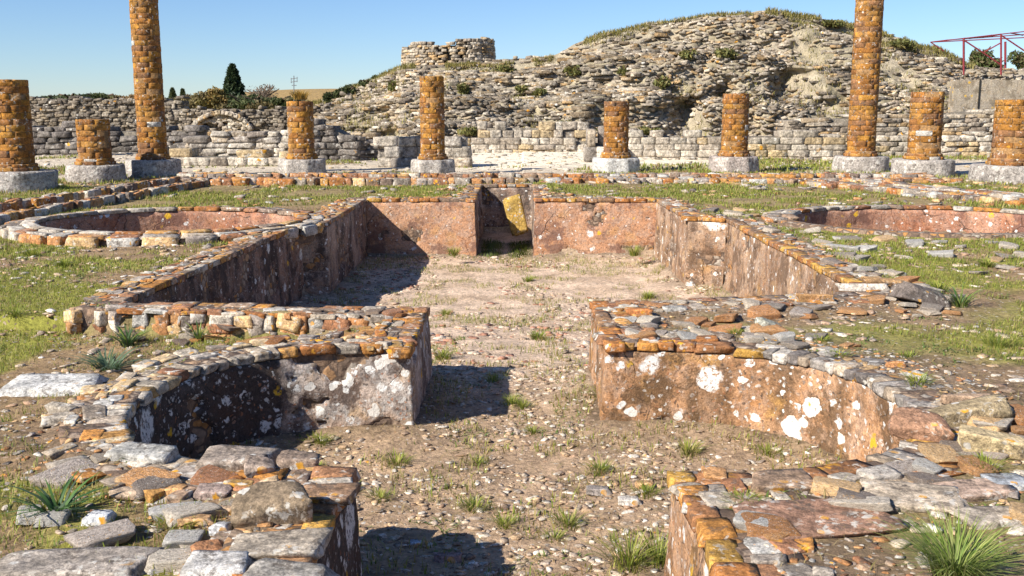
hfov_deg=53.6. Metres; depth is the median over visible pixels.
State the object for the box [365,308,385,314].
loose stone
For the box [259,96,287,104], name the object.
scrub bush
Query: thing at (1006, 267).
loose stone
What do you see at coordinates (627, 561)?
grass tuft
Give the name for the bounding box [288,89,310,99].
dry tuft
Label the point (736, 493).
grass tuft
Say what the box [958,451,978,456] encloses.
loose stone
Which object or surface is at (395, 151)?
ruined wall
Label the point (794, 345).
loose stone
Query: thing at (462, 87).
scrub bush
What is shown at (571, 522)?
grass tuft
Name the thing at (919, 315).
loose stone
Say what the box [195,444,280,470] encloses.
stone slab
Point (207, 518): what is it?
loose rock
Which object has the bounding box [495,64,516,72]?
scrub bush
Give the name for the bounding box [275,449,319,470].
stone slab
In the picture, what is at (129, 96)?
scrub bush
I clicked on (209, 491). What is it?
loose rock
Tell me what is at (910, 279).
loose stone
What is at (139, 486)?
loose stone
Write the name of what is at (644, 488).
grass tuft
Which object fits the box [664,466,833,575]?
pond wall
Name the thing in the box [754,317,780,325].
loose rock
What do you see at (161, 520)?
grass tuft
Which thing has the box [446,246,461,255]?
grass tuft
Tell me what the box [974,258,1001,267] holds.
grass tuft
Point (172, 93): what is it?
cypress tree
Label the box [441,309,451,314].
grass tuft
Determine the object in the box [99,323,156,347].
leafy plant
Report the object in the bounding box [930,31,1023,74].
steel frame
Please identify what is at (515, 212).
leaning slab
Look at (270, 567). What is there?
stone slab
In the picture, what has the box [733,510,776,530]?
loose stone
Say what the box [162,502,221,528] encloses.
loose stone
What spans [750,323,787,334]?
loose stone
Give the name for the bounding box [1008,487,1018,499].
loose stone
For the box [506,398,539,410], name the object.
grass tuft
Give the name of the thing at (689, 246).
pond wall
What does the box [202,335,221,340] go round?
loose stone
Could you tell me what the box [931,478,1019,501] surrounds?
stone slab
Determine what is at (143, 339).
loose stone
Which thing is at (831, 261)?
loose stone
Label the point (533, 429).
grass tuft
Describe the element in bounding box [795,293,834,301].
loose rock
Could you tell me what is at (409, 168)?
gravel
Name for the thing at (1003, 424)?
loose stone
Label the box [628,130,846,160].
ruined wall
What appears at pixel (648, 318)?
loose stone
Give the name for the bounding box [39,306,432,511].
pond wall
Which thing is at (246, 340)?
loose stone
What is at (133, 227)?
garden basin
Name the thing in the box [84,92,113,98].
scrub bush
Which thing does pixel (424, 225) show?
pond wall
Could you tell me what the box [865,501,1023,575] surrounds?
grass tuft
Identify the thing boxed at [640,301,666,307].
loose stone
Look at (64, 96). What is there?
scrub bush
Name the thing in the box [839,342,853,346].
loose stone
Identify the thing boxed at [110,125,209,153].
ruined wall
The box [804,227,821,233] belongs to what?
loose stone
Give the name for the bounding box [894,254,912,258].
loose stone
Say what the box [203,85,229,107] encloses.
scrub bush
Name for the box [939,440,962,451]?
loose stone
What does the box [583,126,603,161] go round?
standing block
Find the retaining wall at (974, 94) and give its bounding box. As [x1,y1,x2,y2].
[948,80,1023,111]
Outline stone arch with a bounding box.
[191,110,253,135]
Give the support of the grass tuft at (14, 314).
on the ground at (474, 295)
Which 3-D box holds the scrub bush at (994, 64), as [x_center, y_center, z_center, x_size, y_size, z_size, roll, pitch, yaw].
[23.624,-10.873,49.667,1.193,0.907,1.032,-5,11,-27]
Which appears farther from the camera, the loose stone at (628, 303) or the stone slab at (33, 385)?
the loose stone at (628, 303)
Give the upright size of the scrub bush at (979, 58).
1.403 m
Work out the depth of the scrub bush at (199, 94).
92.93 m
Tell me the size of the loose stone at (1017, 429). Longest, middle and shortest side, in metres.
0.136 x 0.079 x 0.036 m
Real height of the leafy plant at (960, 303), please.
0.179 m
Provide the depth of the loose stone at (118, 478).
3.94 m
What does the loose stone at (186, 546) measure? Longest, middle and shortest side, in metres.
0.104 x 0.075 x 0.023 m
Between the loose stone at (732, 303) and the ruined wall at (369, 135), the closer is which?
the loose stone at (732, 303)
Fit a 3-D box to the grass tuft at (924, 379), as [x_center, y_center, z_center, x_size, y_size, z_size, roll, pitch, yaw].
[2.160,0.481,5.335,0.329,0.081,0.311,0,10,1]
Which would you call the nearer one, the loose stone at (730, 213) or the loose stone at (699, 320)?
the loose stone at (699, 320)
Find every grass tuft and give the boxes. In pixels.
[0,305,38,317]
[16,247,44,256]
[46,256,76,267]
[149,506,199,535]
[301,430,341,446]
[363,485,396,502]
[379,450,417,468]
[431,347,458,360]
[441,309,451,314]
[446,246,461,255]
[454,493,493,513]
[458,452,489,467]
[481,371,505,381]
[482,508,522,530]
[494,392,524,406]
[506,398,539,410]
[519,276,534,281]
[521,424,545,434]
[527,329,551,339]
[534,526,569,543]
[543,504,590,531]
[578,524,666,574]
[579,455,617,475]
[607,523,668,568]
[621,244,646,255]
[624,480,663,498]
[637,290,661,299]
[672,434,715,457]
[721,487,765,503]
[726,327,746,334]
[748,441,787,457]
[808,335,832,342]
[822,348,860,357]
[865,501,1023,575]
[894,350,920,358]
[895,370,941,386]
[924,279,954,290]
[957,449,1015,474]
[973,329,1021,348]
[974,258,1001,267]
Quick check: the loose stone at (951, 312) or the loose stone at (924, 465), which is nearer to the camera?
the loose stone at (924, 465)
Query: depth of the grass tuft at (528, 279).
14.19 m
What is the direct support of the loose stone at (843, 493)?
on the ground at (474, 295)
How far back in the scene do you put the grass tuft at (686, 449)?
5.86 m
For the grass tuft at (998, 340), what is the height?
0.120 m
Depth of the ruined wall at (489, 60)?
49.92 m
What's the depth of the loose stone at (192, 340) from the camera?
7.12 m
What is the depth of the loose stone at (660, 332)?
6.52 m
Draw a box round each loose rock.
[81,509,116,526]
[108,486,135,499]
[164,483,186,495]
[169,514,215,527]
[190,539,222,551]
[191,483,232,500]
[208,521,232,535]
[216,505,230,517]
[230,480,312,527]
[232,475,278,496]
[244,455,275,477]
[408,539,421,545]
[433,552,462,562]
[586,485,612,495]
[618,495,642,505]
[626,308,653,315]
[635,480,652,488]
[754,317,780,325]
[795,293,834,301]
[835,283,889,291]
[861,276,906,286]
[885,361,906,367]
[887,282,951,307]
[887,407,954,441]
[926,394,1012,427]
[939,393,989,403]
[956,424,1023,460]
[980,473,1023,490]
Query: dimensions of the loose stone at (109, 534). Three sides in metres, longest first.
0.224 x 0.150 x 0.057 m
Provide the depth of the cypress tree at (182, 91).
108.26 m
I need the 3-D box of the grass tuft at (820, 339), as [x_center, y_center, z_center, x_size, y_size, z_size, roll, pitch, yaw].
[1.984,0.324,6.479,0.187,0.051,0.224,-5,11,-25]
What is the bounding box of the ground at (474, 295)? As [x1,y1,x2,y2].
[0,151,1023,575]
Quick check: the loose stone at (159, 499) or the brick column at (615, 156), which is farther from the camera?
the brick column at (615, 156)
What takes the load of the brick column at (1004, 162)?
on the ground at (474, 295)
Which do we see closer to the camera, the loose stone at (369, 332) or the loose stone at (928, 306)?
the loose stone at (369, 332)
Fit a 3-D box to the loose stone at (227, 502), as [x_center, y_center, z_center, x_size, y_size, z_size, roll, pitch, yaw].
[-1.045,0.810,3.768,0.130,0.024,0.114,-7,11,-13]
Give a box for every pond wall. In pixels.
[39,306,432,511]
[63,301,431,359]
[66,226,303,309]
[178,465,362,575]
[278,197,367,294]
[352,196,476,255]
[461,183,552,252]
[533,196,665,255]
[588,299,983,513]
[589,292,891,312]
[654,198,734,286]
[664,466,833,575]
[723,218,889,296]
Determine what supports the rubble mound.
on the ground at (474, 295)
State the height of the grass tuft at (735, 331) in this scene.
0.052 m
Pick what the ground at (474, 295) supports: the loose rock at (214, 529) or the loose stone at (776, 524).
the loose rock at (214, 529)
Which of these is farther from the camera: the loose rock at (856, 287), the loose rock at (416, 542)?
the loose rock at (856, 287)
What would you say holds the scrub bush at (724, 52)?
on the rubble mound
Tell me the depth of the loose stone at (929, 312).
7.36 m
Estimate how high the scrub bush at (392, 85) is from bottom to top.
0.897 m
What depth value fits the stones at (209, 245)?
11.22 m
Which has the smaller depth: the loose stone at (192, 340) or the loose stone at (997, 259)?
the loose stone at (192, 340)
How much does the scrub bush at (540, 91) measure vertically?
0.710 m
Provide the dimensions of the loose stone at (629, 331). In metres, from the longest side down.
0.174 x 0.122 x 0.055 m
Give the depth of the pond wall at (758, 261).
11.01 m
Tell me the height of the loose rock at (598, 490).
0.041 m
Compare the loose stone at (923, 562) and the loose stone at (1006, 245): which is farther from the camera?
the loose stone at (1006, 245)
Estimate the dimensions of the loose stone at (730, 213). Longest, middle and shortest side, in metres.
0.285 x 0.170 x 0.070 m
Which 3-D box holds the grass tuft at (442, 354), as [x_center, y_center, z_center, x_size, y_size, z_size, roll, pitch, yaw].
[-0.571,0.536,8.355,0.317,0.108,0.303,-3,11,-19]
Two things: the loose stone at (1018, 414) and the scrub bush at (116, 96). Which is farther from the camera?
the scrub bush at (116, 96)
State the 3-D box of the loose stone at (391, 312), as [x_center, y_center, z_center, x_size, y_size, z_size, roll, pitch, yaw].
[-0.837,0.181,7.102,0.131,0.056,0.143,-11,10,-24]
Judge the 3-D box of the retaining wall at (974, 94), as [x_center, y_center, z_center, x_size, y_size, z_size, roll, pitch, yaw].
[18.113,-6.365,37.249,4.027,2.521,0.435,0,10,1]
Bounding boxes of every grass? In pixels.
[0,168,1023,194]
[0,181,1023,573]
[36,154,989,175]
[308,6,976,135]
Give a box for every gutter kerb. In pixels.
[0,176,180,212]
[0,179,208,224]
[141,176,962,186]
[177,172,935,180]
[784,178,1023,205]
[844,178,1023,199]
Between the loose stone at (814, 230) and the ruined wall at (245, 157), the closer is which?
the loose stone at (814, 230)
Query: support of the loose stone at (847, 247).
on the ground at (474, 295)
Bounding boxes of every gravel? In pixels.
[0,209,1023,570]
[3,171,1023,206]
[37,151,989,173]
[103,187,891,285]
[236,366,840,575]
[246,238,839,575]
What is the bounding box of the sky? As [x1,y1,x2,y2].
[0,0,1023,97]
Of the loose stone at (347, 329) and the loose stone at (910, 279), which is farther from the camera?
the loose stone at (910, 279)
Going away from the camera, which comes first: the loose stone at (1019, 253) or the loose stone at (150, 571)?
the loose stone at (150, 571)
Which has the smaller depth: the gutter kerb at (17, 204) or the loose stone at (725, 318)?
the loose stone at (725, 318)
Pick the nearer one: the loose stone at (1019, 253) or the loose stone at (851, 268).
the loose stone at (851, 268)
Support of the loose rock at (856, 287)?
on the pond wall at (758, 261)
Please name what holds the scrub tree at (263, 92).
on the ground at (474, 295)
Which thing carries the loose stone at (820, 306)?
on the ground at (474, 295)
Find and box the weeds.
[0,265,1022,575]
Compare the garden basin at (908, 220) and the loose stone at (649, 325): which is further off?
the garden basin at (908, 220)
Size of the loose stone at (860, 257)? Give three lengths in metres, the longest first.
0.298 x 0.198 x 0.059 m
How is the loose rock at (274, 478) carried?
on the ground at (474, 295)
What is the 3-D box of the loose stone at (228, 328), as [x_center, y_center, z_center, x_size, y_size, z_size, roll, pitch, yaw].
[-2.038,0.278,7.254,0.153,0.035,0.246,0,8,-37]
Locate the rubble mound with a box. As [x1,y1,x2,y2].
[287,10,1023,137]
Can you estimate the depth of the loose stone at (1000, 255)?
10.18 m
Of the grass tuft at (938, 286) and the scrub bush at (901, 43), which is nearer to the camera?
the grass tuft at (938, 286)
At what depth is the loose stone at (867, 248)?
10.55 m
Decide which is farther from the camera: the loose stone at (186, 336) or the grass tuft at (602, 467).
the loose stone at (186, 336)
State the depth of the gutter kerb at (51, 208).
15.89 m
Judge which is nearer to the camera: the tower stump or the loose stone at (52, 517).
the loose stone at (52, 517)
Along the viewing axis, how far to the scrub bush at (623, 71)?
44.10 m
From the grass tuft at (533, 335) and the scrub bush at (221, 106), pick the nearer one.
the grass tuft at (533, 335)
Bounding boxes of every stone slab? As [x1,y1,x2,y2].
[0,373,108,396]
[0,546,163,575]
[104,442,179,464]
[179,550,252,575]
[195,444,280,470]
[229,527,333,559]
[242,558,339,575]
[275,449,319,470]
[303,482,361,505]
[732,498,909,539]
[750,469,812,492]
[859,478,968,514]
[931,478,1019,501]
[948,506,1021,529]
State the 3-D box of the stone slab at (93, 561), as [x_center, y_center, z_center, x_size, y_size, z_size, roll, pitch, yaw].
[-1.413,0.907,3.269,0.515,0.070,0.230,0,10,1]
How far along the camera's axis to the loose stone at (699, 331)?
6.49 m
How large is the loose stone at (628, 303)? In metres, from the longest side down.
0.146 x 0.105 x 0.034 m
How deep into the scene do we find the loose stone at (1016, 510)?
3.56 m
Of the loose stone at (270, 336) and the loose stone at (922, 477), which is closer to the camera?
the loose stone at (922, 477)
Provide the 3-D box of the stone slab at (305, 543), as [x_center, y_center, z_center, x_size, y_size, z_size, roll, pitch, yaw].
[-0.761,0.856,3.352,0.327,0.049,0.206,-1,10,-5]
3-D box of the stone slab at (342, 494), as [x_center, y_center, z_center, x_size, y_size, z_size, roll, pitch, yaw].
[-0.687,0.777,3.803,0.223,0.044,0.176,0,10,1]
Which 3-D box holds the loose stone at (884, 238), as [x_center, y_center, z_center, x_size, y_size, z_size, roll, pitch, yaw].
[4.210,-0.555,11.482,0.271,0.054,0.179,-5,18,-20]
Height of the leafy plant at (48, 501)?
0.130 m
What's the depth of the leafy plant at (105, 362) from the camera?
6.40 m
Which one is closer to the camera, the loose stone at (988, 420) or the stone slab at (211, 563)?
the stone slab at (211, 563)
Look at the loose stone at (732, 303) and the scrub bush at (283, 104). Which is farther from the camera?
the scrub bush at (283, 104)
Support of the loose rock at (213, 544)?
on the ground at (474, 295)
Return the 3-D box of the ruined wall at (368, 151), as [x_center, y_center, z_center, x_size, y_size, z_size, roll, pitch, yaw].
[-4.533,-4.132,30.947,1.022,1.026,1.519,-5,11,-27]
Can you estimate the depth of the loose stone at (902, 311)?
7.41 m
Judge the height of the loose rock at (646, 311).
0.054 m
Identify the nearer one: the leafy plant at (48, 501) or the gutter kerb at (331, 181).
the leafy plant at (48, 501)
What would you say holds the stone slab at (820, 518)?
on the pond wall at (704, 539)
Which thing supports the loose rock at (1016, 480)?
on the ground at (474, 295)
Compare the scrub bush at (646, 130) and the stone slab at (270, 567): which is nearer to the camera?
the stone slab at (270, 567)
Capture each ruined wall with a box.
[30,95,189,130]
[32,121,77,155]
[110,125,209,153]
[167,103,334,131]
[169,148,287,165]
[183,130,287,155]
[313,119,360,160]
[349,132,380,145]
[355,136,377,160]
[373,136,472,166]
[468,137,597,152]
[477,121,597,140]
[482,55,543,63]
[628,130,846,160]
[773,109,994,135]
[840,131,991,156]
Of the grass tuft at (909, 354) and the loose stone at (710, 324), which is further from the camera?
the loose stone at (710, 324)
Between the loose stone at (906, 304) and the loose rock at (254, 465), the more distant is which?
the loose stone at (906, 304)
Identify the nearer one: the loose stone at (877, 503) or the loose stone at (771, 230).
the loose stone at (877, 503)
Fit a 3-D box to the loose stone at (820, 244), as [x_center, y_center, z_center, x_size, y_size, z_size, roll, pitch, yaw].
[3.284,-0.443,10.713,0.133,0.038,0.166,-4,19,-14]
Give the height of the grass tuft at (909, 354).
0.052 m
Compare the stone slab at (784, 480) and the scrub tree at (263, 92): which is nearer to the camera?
the stone slab at (784, 480)
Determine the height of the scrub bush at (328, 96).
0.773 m
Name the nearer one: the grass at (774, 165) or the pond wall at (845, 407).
the pond wall at (845, 407)
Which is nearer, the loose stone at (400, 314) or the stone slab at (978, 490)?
the stone slab at (978, 490)
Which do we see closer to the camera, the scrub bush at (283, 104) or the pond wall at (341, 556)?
the pond wall at (341, 556)
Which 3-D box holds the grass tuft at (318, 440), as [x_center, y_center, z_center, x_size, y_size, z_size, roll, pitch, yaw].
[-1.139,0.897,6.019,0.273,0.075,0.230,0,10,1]
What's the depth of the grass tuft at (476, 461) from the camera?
5.74 m
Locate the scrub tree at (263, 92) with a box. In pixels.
[244,83,278,97]
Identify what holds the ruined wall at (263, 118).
on the ground at (474, 295)
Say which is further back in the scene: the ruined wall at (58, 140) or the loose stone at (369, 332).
the ruined wall at (58, 140)
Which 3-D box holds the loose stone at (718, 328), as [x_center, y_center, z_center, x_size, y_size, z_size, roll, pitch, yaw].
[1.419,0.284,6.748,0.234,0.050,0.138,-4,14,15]
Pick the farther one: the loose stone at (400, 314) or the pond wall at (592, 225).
the pond wall at (592, 225)
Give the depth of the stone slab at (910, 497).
3.75 m
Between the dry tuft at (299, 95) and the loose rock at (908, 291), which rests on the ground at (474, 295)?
the loose rock at (908, 291)
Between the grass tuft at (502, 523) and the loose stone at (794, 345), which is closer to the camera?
the grass tuft at (502, 523)
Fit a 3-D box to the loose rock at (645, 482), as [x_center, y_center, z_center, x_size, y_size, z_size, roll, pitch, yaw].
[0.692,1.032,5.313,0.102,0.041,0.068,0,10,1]
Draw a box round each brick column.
[0,79,58,192]
[65,119,126,182]
[125,0,181,177]
[277,101,325,172]
[411,76,454,172]
[591,101,639,172]
[708,93,758,172]
[831,0,889,172]
[890,92,955,177]
[968,99,1023,184]
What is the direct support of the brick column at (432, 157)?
on the ground at (474, 295)
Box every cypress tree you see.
[168,87,176,97]
[179,88,185,95]
[222,63,245,100]
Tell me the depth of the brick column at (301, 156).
23.09 m
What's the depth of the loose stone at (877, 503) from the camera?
3.64 m
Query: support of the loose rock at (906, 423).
on the pond wall at (845, 407)
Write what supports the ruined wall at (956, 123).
on the ground at (474, 295)
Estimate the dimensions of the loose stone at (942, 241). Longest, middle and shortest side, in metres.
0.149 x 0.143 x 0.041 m
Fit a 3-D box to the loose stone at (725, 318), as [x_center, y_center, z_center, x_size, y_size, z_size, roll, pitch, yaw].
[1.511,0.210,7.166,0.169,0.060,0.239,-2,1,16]
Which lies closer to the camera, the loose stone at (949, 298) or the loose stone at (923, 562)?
the loose stone at (923, 562)
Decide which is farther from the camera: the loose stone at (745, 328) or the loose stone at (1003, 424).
the loose stone at (745, 328)
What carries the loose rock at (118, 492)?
on the ground at (474, 295)
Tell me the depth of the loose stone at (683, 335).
6.42 m
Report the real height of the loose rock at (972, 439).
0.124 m
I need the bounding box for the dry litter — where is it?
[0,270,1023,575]
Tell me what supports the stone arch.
in the ruined wall at (263, 118)
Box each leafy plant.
[1,465,110,519]
[57,345,144,372]
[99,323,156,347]
[176,320,210,339]
[933,285,984,307]
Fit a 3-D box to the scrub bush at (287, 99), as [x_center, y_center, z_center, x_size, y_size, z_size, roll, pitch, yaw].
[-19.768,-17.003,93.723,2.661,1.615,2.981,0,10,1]
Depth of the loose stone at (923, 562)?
3.25 m
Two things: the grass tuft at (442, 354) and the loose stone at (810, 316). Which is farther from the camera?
the grass tuft at (442, 354)
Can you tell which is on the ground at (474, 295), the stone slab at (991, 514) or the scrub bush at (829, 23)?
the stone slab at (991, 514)
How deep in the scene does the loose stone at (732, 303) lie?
7.50 m
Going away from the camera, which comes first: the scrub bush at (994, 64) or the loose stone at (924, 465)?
the loose stone at (924, 465)
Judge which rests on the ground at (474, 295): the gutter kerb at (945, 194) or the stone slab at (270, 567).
the gutter kerb at (945, 194)
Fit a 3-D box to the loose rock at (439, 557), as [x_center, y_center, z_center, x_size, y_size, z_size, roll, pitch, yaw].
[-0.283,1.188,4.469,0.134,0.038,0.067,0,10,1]
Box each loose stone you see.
[15,504,40,524]
[28,458,96,488]
[33,509,71,527]
[63,518,135,547]
[90,453,109,463]
[115,476,123,481]
[120,466,181,485]
[130,336,145,341]
[131,470,182,499]
[143,548,190,573]
[147,569,159,574]
[148,501,202,521]
[154,496,165,503]
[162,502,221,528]
[162,529,204,548]
[172,338,192,345]
[178,332,203,339]
[179,545,190,547]
[181,497,194,501]
[189,337,202,342]
[190,464,237,484]
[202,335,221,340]
[216,324,239,330]
[218,498,233,505]
[236,338,249,342]
[250,335,274,339]
[264,337,285,344]
[338,327,349,331]
[362,330,374,334]
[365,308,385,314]
[381,308,403,316]
[394,313,407,316]
[615,301,631,305]
[624,330,657,338]
[625,316,637,322]
[625,327,640,335]
[636,315,660,323]
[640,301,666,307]
[640,322,658,328]
[655,330,666,335]
[672,321,696,327]
[677,331,697,339]
[685,316,707,325]
[690,328,714,335]
[701,207,718,211]
[701,321,715,327]
[708,323,742,332]
[713,313,737,322]
[722,301,741,305]
[723,212,744,215]
[724,210,742,212]
[733,207,748,211]
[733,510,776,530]
[739,214,753,217]
[741,511,800,536]
[742,298,761,309]
[742,326,763,332]
[742,332,753,336]
[743,335,764,342]
[747,304,781,319]
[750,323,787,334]
[754,332,776,339]
[762,227,780,233]
[762,302,785,309]
[763,529,789,539]
[772,331,795,341]
[780,340,809,349]
[789,306,812,317]
[800,313,818,318]
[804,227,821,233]
[804,333,827,339]
[807,304,832,309]
[811,476,861,495]
[812,238,832,243]
[816,243,829,247]
[820,257,846,264]
[822,243,859,251]
[827,252,856,256]
[828,496,893,511]
[835,487,898,513]
[836,236,862,240]
[836,307,867,314]
[838,266,858,271]
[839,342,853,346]
[844,254,870,260]
[857,266,877,270]
[858,245,877,251]
[867,295,885,304]
[871,235,897,241]
[875,269,904,275]
[884,460,915,475]
[886,296,898,300]
[893,276,920,282]
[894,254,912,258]
[894,308,907,313]
[898,302,917,306]
[904,472,956,483]
[905,239,923,246]
[912,314,922,317]
[912,458,944,473]
[915,556,936,568]
[917,309,941,315]
[917,443,959,464]
[920,302,944,310]
[921,285,944,292]
[927,250,952,257]
[932,240,947,243]
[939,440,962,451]
[941,310,962,314]
[944,294,967,302]
[955,245,966,247]
[955,455,999,476]
[958,236,979,241]
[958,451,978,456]
[967,416,1011,431]
[968,271,988,274]
[973,418,1013,430]
[978,451,1008,459]
[990,256,1003,262]
[994,252,1017,258]
[994,265,1014,269]
[999,241,1019,248]
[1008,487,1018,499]
[1009,425,1023,434]
[1009,502,1023,525]
[1010,404,1023,425]
[1012,251,1023,257]
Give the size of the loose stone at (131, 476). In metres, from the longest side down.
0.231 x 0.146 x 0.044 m
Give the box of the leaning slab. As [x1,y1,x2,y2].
[503,194,527,235]
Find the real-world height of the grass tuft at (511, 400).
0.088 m
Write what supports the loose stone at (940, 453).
on the pond wall at (845, 407)
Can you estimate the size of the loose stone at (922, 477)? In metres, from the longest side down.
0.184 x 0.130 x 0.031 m
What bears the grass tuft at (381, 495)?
on the ground at (474, 295)
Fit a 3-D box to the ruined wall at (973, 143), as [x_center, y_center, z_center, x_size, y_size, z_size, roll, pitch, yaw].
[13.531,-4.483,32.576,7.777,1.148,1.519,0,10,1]
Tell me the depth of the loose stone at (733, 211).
14.23 m
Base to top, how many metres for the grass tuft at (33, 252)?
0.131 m
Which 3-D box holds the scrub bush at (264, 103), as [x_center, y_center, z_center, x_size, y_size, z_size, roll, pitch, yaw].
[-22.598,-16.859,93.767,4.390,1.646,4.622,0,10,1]
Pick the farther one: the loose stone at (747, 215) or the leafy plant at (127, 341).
the loose stone at (747, 215)
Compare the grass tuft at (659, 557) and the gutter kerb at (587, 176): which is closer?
the grass tuft at (659, 557)
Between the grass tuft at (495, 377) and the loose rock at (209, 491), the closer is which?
the loose rock at (209, 491)
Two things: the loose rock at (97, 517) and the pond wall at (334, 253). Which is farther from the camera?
the pond wall at (334, 253)
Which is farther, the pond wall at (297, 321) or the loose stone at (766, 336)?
the pond wall at (297, 321)
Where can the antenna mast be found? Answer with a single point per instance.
(293, 78)
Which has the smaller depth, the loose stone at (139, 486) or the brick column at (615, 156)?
the loose stone at (139, 486)
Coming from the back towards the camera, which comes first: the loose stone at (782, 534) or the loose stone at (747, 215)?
the loose stone at (747, 215)
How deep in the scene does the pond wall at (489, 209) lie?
19.30 m
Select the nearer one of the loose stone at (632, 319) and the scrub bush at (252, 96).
the loose stone at (632, 319)
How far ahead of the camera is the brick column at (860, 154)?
23.51 m
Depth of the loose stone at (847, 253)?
10.03 m
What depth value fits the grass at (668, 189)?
10.46 m
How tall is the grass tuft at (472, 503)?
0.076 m
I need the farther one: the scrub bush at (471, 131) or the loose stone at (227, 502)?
the scrub bush at (471, 131)
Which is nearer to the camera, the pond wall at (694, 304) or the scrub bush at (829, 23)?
the pond wall at (694, 304)
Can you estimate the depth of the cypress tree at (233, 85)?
97.74 m
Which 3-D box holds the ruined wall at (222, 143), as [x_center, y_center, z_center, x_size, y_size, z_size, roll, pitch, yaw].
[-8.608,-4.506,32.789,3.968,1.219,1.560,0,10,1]
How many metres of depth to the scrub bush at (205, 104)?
92.79 m
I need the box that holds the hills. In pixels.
[245,89,337,100]
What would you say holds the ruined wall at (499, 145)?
on the ground at (474, 295)
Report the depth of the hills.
141.65 m
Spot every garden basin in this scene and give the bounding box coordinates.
[0,206,330,247]
[761,204,1023,238]
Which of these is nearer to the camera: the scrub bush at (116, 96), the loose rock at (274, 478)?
the loose rock at (274, 478)
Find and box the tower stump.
[401,37,495,65]
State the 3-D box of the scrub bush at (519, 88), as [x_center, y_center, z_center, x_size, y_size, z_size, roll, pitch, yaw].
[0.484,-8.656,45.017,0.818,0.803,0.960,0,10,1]
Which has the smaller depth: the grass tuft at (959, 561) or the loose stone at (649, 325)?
the grass tuft at (959, 561)
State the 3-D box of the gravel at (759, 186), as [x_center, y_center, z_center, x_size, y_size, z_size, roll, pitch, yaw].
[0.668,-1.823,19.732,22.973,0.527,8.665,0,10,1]
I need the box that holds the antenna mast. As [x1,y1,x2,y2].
[291,76,296,100]
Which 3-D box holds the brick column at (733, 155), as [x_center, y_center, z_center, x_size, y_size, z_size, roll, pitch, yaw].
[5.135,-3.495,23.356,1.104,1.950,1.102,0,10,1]
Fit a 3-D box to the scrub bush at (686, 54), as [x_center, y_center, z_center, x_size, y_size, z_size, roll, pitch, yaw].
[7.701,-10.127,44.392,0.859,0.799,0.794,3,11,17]
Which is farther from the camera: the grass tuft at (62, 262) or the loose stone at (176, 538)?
the grass tuft at (62, 262)
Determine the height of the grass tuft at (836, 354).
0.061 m
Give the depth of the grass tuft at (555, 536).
4.73 m
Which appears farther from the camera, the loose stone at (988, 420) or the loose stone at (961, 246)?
the loose stone at (961, 246)
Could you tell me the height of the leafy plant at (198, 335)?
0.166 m
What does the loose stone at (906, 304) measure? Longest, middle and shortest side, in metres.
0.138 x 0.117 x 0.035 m
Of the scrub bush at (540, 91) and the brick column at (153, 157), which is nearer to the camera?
the brick column at (153, 157)
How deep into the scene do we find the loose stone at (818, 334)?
6.59 m
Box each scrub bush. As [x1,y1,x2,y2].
[45,93,88,98]
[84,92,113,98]
[104,94,122,98]
[119,93,134,98]
[185,91,207,109]
[192,95,215,109]
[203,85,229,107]
[213,101,235,109]
[227,94,260,109]
[242,93,262,108]
[244,97,278,109]
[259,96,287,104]
[270,97,299,107]
[284,96,307,102]
[322,91,338,101]
[332,87,344,97]
[343,84,355,94]
[358,79,372,85]
[387,79,396,90]
[456,82,470,94]
[456,126,477,137]
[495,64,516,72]
[514,84,527,95]
[531,87,546,95]
[562,65,580,76]
[616,64,627,75]
[638,125,660,134]
[652,75,670,88]
[678,48,697,60]
[714,47,740,59]
[820,19,846,30]
[889,38,916,49]
[967,46,994,67]
[985,57,1003,67]
[1007,49,1023,69]
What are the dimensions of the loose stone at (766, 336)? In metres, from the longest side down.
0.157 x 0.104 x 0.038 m
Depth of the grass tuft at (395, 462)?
5.73 m
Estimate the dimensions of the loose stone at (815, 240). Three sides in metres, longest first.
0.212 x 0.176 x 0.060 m
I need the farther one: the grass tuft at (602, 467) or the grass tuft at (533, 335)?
the grass tuft at (533, 335)
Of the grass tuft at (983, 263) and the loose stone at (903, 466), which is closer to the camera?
the loose stone at (903, 466)
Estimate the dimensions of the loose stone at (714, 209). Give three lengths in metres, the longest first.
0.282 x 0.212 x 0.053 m
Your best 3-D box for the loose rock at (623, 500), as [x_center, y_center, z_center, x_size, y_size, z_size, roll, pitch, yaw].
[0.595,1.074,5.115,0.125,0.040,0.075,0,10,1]
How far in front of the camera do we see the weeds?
6.12 m
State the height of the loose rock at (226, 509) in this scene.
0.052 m
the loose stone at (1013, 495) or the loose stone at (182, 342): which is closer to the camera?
the loose stone at (1013, 495)
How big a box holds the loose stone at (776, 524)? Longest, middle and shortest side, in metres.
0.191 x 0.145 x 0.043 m
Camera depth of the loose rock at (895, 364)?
5.68 m

